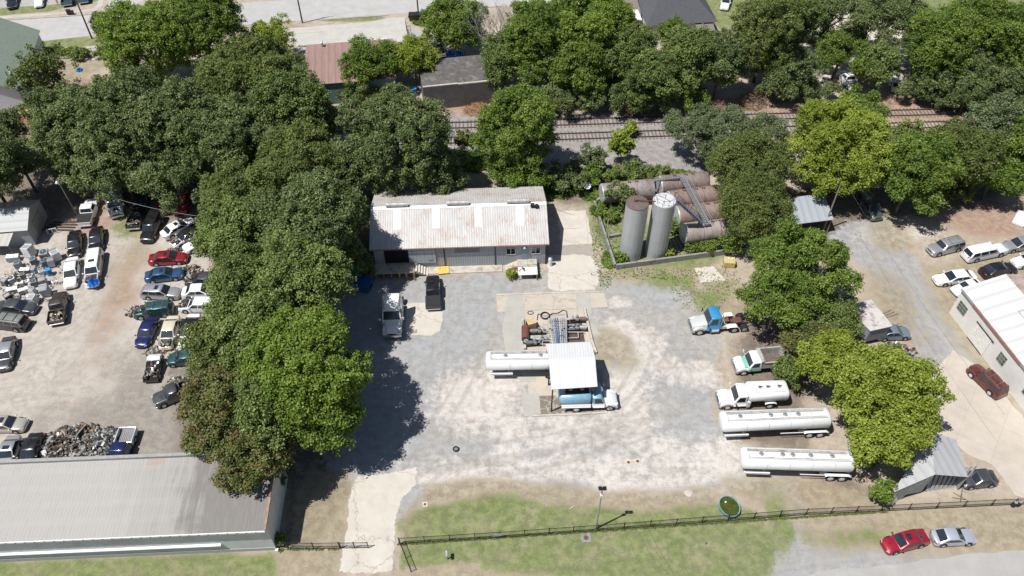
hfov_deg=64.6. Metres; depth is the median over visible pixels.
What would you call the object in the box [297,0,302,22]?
utility pole
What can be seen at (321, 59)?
rusty roof shed
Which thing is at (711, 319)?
semi truck
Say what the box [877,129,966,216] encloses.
broadleaf tree
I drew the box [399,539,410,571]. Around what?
steel fence
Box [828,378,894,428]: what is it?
broadleaf tree
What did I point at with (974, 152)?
broadleaf tree
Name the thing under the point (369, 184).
broadleaf tree
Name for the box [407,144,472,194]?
broadleaf tree
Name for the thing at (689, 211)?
stair
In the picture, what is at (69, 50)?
steel fence
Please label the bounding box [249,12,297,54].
broadleaf tree
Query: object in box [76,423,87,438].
scrap panel
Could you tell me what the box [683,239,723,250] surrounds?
bush
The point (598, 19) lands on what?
broadleaf tree
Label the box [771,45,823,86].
broadleaf tree
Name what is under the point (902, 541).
parked car
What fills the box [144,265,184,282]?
parked car
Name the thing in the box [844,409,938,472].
broadleaf tree
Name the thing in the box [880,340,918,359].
scrap
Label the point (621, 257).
bush
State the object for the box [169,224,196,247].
station wagon
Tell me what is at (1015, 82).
broadleaf tree
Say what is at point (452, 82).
flat roof building
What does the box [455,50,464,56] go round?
tarpaulin
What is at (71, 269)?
parked car
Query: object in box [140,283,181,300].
station wagon
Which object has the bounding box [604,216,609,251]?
vent pipe
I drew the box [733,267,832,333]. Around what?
broadleaf tree
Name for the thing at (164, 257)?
parked car
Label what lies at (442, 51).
pickup truck
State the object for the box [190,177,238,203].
broadleaf tree
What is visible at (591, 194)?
verge plants
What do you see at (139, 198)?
parked car
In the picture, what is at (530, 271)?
work table
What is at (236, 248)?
broadleaf tree
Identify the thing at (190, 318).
parked car
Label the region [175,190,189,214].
parked car
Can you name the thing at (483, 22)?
dead tree
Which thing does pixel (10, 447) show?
parked car
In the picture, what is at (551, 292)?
kerb
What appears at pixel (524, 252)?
door
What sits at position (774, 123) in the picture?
broadleaf tree
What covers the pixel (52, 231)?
white window frame
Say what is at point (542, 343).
cross pipes
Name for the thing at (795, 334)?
broadleaf tree
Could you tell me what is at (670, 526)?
fence weeds
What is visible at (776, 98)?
brush pile
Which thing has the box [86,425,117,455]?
scrap parts heap
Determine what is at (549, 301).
loading slab
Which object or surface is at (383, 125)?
broadleaf tree
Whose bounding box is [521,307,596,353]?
pump yard kerb
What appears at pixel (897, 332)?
parked car
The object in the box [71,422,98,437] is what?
scrap parts heap
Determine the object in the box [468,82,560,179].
broadleaf tree
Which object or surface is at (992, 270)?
parked car
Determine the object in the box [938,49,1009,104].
broadleaf tree
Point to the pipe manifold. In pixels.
(562, 323)
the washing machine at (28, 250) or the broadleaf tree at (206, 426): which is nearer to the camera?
the broadleaf tree at (206, 426)
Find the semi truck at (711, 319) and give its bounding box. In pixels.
[687,305,748,335]
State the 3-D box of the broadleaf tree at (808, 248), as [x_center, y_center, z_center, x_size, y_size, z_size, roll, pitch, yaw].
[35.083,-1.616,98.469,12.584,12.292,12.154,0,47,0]
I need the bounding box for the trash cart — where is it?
[65,9,73,14]
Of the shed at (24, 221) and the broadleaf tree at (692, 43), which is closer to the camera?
the shed at (24, 221)
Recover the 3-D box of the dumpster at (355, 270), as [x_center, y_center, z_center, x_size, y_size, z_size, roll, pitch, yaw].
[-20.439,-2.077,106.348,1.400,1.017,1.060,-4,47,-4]
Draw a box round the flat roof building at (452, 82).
[419,55,495,108]
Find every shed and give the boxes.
[0,199,47,247]
[305,38,395,103]
[844,300,892,344]
[886,433,977,504]
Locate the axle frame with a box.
[183,264,197,270]
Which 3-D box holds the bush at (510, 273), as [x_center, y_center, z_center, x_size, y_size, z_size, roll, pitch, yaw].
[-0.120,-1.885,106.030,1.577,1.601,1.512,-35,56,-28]
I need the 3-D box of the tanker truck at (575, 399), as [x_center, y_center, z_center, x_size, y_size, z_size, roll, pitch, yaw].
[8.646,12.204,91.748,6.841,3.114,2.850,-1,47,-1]
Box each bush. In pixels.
[15,95,43,118]
[20,110,33,121]
[65,46,88,61]
[87,10,103,30]
[91,45,104,57]
[275,531,288,545]
[280,473,288,485]
[335,78,382,102]
[360,260,376,276]
[505,268,516,279]
[547,157,589,193]
[577,142,608,170]
[577,160,612,186]
[588,200,606,218]
[601,206,619,223]
[602,179,636,204]
[610,158,653,180]
[613,250,629,262]
[617,202,625,211]
[623,119,640,134]
[641,83,681,112]
[644,163,678,176]
[665,246,675,256]
[670,216,679,232]
[679,84,711,111]
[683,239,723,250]
[683,242,702,253]
[700,239,718,252]
[718,235,745,253]
[753,80,793,101]
[770,351,808,390]
[852,450,880,467]
[867,477,898,504]
[877,342,904,353]
[936,180,975,203]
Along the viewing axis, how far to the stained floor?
99.80 m
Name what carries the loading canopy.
on the loading slab at (545, 404)
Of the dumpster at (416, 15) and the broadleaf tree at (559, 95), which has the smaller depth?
the broadleaf tree at (559, 95)
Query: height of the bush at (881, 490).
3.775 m
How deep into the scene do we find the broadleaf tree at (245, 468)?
77.74 m
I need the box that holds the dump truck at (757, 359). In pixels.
[731,346,783,375]
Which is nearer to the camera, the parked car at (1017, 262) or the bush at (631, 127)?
the parked car at (1017, 262)
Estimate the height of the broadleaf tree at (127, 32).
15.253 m
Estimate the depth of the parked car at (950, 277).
105.17 m
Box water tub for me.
[718,495,739,518]
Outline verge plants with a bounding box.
[44,20,696,268]
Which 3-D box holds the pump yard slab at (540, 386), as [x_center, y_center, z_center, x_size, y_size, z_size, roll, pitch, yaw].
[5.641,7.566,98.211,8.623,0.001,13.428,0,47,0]
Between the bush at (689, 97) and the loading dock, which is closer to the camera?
the loading dock
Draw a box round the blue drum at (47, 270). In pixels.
[45,267,52,275]
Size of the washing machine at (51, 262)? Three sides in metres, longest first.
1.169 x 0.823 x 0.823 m
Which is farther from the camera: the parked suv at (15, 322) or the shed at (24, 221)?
the shed at (24, 221)
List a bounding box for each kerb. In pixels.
[6,14,90,19]
[320,15,386,20]
[496,291,603,295]
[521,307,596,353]
[532,411,607,416]
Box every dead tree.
[460,1,511,42]
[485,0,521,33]
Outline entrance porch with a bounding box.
[505,259,536,271]
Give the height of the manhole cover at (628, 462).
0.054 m
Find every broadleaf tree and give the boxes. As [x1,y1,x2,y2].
[0,105,29,140]
[0,126,31,201]
[0,133,56,193]
[4,41,81,94]
[21,79,114,165]
[48,157,91,198]
[65,133,167,204]
[69,64,173,188]
[91,0,202,87]
[118,142,212,216]
[127,73,220,176]
[160,0,252,60]
[171,362,263,462]
[173,91,278,180]
[175,305,244,382]
[188,190,281,265]
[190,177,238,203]
[191,32,309,119]
[194,150,310,243]
[201,250,288,322]
[201,295,276,377]
[206,418,295,497]
[208,237,265,292]
[218,372,304,458]
[234,289,339,342]
[237,302,374,437]
[243,165,366,252]
[244,64,344,140]
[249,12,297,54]
[249,120,347,184]
[255,229,357,308]
[291,370,367,456]
[322,149,375,192]
[325,81,454,194]
[337,33,399,87]
[338,188,370,236]
[339,236,372,277]
[343,153,407,196]
[392,33,440,84]
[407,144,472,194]
[418,0,490,51]
[453,127,475,149]
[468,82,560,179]
[478,30,529,90]
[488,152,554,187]
[501,0,572,85]
[534,0,635,65]
[538,29,611,101]
[540,71,594,114]
[585,75,642,113]
[598,18,661,81]
[607,128,637,163]
[621,45,682,113]
[656,15,690,49]
[660,23,726,92]
[661,102,766,162]
[688,26,751,98]
[703,126,792,194]
[716,168,797,247]
[728,0,807,83]
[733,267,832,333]
[740,111,790,142]
[745,214,864,304]
[761,61,804,103]
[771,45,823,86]
[778,320,832,371]
[779,0,828,45]
[783,281,866,336]
[784,95,902,191]
[787,158,860,197]
[790,74,842,101]
[793,327,870,396]
[809,0,868,55]
[809,25,873,78]
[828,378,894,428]
[831,83,893,118]
[832,342,956,440]
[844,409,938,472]
[850,0,929,46]
[851,40,904,92]
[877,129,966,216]
[889,118,938,140]
[893,77,937,103]
[900,3,983,79]
[908,60,952,99]
[922,115,993,159]
[933,85,991,112]
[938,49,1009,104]
[940,125,1010,186]
[946,0,1023,56]
[962,89,1023,147]
[962,148,1023,199]
[978,0,1023,78]
[981,52,1023,92]
[990,86,1023,104]
[996,114,1023,176]
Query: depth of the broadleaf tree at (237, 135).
109.27 m
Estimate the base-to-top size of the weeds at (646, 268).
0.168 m
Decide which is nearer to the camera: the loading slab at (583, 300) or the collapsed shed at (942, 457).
the collapsed shed at (942, 457)
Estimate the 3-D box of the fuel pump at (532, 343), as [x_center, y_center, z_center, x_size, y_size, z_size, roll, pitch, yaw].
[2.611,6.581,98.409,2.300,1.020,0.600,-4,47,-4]
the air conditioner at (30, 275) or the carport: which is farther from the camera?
the carport
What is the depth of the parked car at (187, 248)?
109.32 m
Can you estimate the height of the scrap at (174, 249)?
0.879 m
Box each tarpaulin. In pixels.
[86,277,99,286]
[443,50,457,57]
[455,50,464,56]
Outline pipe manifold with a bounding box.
[548,317,569,343]
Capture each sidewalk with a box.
[0,0,102,18]
[86,45,104,49]
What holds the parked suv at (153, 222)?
on the ground at (428, 402)
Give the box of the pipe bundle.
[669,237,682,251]
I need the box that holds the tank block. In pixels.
[723,256,735,267]
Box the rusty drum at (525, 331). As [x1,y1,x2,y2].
[521,324,529,340]
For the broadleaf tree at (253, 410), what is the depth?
78.14 m
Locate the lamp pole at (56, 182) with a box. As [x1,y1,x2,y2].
[55,181,77,215]
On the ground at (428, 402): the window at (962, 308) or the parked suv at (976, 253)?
the parked suv at (976, 253)
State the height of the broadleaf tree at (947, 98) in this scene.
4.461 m
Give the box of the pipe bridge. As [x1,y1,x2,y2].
[649,176,681,181]
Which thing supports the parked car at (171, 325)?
on the ground at (428, 402)
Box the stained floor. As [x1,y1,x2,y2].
[567,320,584,341]
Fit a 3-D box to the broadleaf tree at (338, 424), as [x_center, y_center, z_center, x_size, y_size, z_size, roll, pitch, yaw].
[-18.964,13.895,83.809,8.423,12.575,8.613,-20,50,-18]
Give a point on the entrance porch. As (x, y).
(525, 263)
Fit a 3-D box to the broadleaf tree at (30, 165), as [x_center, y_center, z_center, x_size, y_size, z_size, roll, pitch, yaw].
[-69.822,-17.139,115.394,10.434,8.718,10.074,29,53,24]
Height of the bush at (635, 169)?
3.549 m
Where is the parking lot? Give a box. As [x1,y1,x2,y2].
[0,0,75,7]
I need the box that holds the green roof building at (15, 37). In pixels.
[0,18,44,110]
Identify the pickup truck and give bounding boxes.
[46,291,69,325]
[60,0,73,5]
[76,198,99,226]
[77,0,88,3]
[108,427,137,454]
[125,203,147,229]
[152,378,198,408]
[379,293,403,337]
[424,275,441,309]
[430,40,445,57]
[836,70,861,89]
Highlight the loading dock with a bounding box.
[374,262,427,279]
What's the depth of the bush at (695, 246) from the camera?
109.00 m
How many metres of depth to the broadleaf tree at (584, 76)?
126.43 m
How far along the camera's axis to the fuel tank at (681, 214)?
110.81 m
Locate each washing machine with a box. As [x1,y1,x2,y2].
[0,276,9,286]
[2,291,13,299]
[20,243,36,257]
[26,293,39,303]
[27,286,36,292]
[29,265,37,273]
[37,267,44,275]
[37,275,47,284]
[38,283,51,297]
[46,256,55,267]
[48,247,62,261]
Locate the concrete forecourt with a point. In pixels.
(393, 28)
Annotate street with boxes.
[9,0,557,40]
[102,0,142,11]
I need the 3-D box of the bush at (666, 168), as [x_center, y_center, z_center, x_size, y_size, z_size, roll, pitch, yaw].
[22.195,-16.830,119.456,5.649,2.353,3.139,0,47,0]
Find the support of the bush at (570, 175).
on the ground at (428, 402)
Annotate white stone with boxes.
[684,490,692,496]
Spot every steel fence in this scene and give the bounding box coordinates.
[46,48,105,58]
[275,540,339,548]
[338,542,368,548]
[398,498,1023,543]
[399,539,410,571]
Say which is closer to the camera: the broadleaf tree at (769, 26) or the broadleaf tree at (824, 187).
the broadleaf tree at (824, 187)
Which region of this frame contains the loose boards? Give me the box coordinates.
[883,309,897,317]
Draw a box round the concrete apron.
[428,265,501,274]
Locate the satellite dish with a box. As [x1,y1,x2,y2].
[584,183,590,190]
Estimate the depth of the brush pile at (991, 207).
116.07 m
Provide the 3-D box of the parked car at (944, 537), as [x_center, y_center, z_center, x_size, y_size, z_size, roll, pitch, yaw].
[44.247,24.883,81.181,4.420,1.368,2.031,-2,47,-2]
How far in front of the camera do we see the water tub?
83.64 m
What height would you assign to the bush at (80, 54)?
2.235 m
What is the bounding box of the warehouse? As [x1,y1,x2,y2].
[369,186,548,267]
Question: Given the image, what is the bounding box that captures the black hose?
[537,310,566,318]
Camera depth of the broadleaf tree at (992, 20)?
127.80 m
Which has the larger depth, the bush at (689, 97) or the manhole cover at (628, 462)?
the bush at (689, 97)
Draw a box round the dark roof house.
[635,0,717,35]
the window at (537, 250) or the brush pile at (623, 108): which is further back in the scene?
the brush pile at (623, 108)
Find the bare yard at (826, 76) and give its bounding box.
[768,9,906,80]
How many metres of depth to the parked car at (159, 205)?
114.91 m
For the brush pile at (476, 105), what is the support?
on the ground at (428, 402)
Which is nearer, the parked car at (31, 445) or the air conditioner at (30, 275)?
the parked car at (31, 445)
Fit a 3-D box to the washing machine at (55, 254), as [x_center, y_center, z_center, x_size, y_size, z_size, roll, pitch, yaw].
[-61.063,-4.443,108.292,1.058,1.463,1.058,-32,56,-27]
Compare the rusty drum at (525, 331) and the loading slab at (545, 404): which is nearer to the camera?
the loading slab at (545, 404)
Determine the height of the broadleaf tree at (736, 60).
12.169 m
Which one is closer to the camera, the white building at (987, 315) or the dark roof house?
the white building at (987, 315)
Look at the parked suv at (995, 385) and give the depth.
93.42 m
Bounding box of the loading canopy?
[546,342,596,411]
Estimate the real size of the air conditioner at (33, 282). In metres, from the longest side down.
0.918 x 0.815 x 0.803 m
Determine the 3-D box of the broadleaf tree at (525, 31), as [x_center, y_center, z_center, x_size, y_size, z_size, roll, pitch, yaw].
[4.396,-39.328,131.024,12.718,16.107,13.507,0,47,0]
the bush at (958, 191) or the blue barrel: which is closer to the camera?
the bush at (958, 191)
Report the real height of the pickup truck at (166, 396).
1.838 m
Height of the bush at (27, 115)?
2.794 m
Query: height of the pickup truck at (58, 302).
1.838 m
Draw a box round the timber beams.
[42,221,75,230]
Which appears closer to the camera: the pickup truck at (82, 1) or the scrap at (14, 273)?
the scrap at (14, 273)
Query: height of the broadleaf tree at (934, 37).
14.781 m
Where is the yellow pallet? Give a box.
[437,266,448,273]
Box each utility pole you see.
[75,0,92,38]
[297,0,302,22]
[822,182,841,229]
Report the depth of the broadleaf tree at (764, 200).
104.18 m
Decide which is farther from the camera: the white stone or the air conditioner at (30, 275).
the air conditioner at (30, 275)
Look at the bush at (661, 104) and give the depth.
128.50 m
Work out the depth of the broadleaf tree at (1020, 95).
129.24 m
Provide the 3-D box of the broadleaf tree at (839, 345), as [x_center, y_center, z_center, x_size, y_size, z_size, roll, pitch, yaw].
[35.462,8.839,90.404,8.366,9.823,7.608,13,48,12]
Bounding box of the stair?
[675,192,703,224]
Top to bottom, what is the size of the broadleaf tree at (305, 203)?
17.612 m
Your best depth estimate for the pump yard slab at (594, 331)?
100.36 m
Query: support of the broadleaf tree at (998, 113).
on the ground at (428, 402)
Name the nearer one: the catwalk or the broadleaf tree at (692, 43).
the catwalk
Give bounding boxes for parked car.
[0,298,39,316]
[0,335,18,371]
[0,414,29,433]
[0,435,23,459]
[5,0,17,9]
[16,432,45,458]
[33,0,44,7]
[61,256,81,288]
[65,229,83,256]
[86,226,105,249]
[132,190,148,205]
[134,316,160,347]
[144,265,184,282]
[147,250,188,266]
[156,190,171,213]
[157,315,180,349]
[159,217,196,240]
[166,349,195,367]
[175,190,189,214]
[177,313,201,347]
[180,283,210,298]
[182,238,195,253]
[183,271,212,285]
[719,0,730,10]
[877,323,911,341]
[880,528,930,554]
[887,74,900,92]
[929,525,976,547]
[932,269,977,286]
[950,278,980,296]
[962,468,998,490]
[977,260,1017,278]
[1002,236,1023,253]
[1010,253,1023,269]
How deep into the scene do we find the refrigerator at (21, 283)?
105.14 m
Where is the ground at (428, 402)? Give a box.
[0,0,1023,575]
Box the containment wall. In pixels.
[593,177,756,269]
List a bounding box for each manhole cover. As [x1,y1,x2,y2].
[422,502,427,506]
[580,533,591,542]
[625,459,631,464]
[634,458,640,463]
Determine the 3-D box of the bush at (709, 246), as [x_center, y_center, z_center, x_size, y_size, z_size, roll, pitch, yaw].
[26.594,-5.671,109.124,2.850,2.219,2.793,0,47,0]
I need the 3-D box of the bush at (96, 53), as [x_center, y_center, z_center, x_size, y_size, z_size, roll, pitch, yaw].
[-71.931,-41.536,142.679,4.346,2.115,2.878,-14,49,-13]
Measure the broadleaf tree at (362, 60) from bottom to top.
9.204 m
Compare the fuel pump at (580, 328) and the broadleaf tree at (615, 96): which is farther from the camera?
the broadleaf tree at (615, 96)
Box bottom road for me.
[810,550,1023,575]
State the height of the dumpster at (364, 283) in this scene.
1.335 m
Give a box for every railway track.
[21,106,986,137]
[27,119,969,158]
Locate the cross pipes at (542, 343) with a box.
[541,329,578,344]
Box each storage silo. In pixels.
[619,195,655,261]
[644,188,675,258]
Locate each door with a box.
[32,208,45,235]
[408,249,435,262]
[521,247,527,259]
[967,322,990,354]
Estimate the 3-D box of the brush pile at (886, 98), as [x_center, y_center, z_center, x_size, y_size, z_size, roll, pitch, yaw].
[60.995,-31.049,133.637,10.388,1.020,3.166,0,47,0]
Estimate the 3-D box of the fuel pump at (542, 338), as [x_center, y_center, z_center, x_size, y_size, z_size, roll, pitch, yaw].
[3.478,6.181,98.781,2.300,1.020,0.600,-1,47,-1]
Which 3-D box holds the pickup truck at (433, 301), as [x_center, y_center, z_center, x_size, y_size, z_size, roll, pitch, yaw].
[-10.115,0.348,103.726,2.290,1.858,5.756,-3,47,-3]
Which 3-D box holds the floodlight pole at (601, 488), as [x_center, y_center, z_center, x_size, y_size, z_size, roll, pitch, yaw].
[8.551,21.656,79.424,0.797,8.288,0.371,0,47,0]
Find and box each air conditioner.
[8,275,16,284]
[13,260,22,268]
[19,272,26,279]
[26,273,35,278]
[29,256,38,265]
[29,278,37,286]
[38,248,50,258]
[39,257,47,267]
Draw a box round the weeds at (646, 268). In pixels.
[533,180,739,311]
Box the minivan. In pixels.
[855,191,882,220]
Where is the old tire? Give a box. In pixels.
[453,446,458,451]
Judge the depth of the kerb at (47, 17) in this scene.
152.77 m
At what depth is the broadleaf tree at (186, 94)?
109.36 m
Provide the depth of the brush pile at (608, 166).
121.75 m
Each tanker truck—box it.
[558,383,618,411]
[715,380,789,409]
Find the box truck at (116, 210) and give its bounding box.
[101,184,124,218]
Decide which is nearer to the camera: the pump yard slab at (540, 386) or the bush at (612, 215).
the pump yard slab at (540, 386)
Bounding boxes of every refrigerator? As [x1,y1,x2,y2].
[5,253,20,261]
[5,285,17,293]
[15,281,25,286]
[17,286,28,294]
[19,267,30,273]
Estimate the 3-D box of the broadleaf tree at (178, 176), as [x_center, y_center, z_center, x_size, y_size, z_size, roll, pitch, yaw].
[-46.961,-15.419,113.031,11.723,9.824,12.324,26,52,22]
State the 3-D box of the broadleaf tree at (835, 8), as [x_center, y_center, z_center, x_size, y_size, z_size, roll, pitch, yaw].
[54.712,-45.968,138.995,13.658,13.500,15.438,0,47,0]
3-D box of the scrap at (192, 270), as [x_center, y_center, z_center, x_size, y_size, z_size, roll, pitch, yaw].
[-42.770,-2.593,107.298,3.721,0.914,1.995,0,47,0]
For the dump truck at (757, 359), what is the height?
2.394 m
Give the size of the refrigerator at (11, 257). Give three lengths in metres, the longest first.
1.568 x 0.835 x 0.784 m
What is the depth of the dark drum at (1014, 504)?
83.66 m
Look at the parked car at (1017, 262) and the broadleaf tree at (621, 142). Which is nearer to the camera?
the parked car at (1017, 262)
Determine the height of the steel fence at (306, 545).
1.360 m
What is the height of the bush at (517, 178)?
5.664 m
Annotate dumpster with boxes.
[350,274,372,292]
[352,267,361,275]
[408,11,421,20]
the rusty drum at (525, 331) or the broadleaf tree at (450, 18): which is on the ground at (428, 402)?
the broadleaf tree at (450, 18)
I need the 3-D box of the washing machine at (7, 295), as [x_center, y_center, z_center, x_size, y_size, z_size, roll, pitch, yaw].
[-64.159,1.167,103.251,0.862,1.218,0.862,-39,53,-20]
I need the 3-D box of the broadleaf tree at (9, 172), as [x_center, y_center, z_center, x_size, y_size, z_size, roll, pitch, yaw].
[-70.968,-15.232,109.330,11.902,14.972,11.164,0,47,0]
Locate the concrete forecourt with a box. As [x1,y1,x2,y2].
[283,17,406,48]
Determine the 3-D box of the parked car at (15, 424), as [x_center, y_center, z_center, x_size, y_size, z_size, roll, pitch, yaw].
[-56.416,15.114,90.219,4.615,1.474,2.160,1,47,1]
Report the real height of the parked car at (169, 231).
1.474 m
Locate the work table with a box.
[518,266,537,274]
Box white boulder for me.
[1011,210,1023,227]
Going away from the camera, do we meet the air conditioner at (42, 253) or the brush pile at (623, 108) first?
the air conditioner at (42, 253)
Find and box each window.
[506,248,514,254]
[531,247,540,253]
[956,300,967,316]
[996,351,1007,366]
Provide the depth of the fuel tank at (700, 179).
115.28 m
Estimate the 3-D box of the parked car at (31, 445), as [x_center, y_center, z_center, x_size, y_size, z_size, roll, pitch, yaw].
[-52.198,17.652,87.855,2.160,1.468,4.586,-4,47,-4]
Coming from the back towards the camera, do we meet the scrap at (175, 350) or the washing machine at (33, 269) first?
the washing machine at (33, 269)
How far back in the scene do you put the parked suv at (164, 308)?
101.11 m
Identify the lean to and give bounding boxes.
[0,232,13,253]
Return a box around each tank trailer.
[486,350,595,376]
[718,407,831,437]
[739,447,854,481]
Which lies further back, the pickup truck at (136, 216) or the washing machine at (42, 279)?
the pickup truck at (136, 216)
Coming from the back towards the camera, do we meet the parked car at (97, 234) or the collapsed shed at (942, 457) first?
the parked car at (97, 234)
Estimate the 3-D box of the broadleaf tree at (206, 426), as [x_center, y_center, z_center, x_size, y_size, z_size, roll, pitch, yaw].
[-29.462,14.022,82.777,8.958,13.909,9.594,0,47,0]
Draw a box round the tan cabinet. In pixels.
[525,317,535,328]
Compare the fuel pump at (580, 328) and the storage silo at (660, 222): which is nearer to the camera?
the fuel pump at (580, 328)
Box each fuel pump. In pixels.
[526,338,542,346]
[530,327,546,334]
[531,335,549,342]
[569,323,587,331]
[570,315,586,322]
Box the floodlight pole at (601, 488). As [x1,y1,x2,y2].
[595,486,606,528]
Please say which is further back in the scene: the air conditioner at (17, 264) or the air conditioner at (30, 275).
the air conditioner at (17, 264)
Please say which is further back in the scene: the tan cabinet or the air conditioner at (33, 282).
the air conditioner at (33, 282)
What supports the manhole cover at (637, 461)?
on the ground at (428, 402)
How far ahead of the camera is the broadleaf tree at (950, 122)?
116.09 m
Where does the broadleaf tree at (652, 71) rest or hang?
on the ground at (428, 402)
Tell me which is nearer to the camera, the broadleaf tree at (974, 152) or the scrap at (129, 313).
the scrap at (129, 313)
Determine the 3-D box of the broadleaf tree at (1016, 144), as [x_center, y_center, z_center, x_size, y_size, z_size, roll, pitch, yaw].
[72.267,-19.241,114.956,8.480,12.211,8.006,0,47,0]
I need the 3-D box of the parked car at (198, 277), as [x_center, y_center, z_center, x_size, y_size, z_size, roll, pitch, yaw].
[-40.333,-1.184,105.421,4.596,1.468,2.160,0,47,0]
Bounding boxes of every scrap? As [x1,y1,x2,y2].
[0,260,62,296]
[125,305,133,316]
[142,345,166,355]
[145,348,180,356]
[167,247,183,251]
[167,374,188,383]
[178,263,202,273]
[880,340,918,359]
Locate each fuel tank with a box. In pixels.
[599,179,654,208]
[656,171,709,192]
[666,184,721,205]
[674,201,732,223]
[679,218,738,243]
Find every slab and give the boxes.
[496,293,607,311]
[502,295,525,350]
[518,375,535,381]
[522,393,540,415]
[525,309,590,395]
[539,395,615,413]
[546,254,599,290]
[550,244,591,255]
[556,210,591,244]
[576,293,591,316]
[590,323,599,335]
[694,266,724,282]
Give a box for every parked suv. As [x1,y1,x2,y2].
[0,311,31,332]
[82,247,104,287]
[132,299,174,320]
[139,210,164,242]
[925,235,965,256]
[960,241,1007,262]
[966,363,1008,399]
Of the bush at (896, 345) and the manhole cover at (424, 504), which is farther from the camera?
the bush at (896, 345)
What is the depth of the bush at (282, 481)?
83.67 m
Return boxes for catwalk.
[680,172,711,226]
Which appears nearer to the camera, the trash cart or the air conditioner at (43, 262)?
the air conditioner at (43, 262)
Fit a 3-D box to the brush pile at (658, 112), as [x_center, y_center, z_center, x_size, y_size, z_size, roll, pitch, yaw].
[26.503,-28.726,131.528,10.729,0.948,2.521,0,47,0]
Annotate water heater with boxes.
[548,257,551,266]
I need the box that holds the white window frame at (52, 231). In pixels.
[46,228,57,234]
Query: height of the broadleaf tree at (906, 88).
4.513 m
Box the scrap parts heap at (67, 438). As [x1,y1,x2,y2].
[39,424,97,457]
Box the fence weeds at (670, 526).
[278,510,888,553]
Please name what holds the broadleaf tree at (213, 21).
on the ground at (428, 402)
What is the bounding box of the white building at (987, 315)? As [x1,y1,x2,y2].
[949,274,1023,409]
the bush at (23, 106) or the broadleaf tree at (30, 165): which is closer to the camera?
the broadleaf tree at (30, 165)
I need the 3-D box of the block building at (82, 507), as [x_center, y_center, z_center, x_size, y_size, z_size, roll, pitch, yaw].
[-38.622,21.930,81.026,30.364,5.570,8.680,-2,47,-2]
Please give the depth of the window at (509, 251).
106.26 m
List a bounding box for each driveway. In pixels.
[339,467,416,573]
[623,0,640,21]
[933,350,1023,497]
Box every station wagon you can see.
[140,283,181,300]
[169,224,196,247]
[178,296,210,313]
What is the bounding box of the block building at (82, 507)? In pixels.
[0,449,287,561]
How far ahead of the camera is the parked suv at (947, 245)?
108.94 m
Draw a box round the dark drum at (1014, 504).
[1010,500,1017,507]
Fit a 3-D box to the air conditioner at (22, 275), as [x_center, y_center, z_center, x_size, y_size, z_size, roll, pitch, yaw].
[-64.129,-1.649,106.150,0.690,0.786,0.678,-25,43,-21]
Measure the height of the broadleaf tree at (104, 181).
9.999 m
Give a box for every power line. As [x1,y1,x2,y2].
[59,179,194,215]
[851,192,1004,414]
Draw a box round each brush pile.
[460,101,490,118]
[602,162,629,173]
[612,105,655,114]
[643,108,700,115]
[693,95,754,110]
[734,87,769,111]
[754,90,802,101]
[876,96,910,105]
[958,198,1003,210]
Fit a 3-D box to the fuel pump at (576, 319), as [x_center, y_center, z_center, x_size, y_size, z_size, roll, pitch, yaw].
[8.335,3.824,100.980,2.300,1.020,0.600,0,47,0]
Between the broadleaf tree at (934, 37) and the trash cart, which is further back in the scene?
the trash cart
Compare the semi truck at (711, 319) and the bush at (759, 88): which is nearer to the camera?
the semi truck at (711, 319)
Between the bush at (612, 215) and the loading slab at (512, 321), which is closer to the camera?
the loading slab at (512, 321)
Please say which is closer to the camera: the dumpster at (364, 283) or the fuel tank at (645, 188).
the dumpster at (364, 283)
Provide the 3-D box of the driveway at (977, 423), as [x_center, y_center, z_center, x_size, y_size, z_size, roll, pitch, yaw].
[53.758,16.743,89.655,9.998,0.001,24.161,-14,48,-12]
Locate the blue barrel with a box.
[410,86,416,95]
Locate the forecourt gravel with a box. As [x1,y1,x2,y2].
[406,27,419,38]
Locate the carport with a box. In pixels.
[789,193,833,231]
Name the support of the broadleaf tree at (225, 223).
on the ground at (428, 402)
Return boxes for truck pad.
[405,303,442,335]
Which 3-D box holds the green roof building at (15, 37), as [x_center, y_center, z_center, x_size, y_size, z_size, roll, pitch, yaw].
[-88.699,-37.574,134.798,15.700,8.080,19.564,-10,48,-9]
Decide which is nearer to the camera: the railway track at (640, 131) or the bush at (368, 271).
the bush at (368, 271)
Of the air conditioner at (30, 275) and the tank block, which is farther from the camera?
the tank block

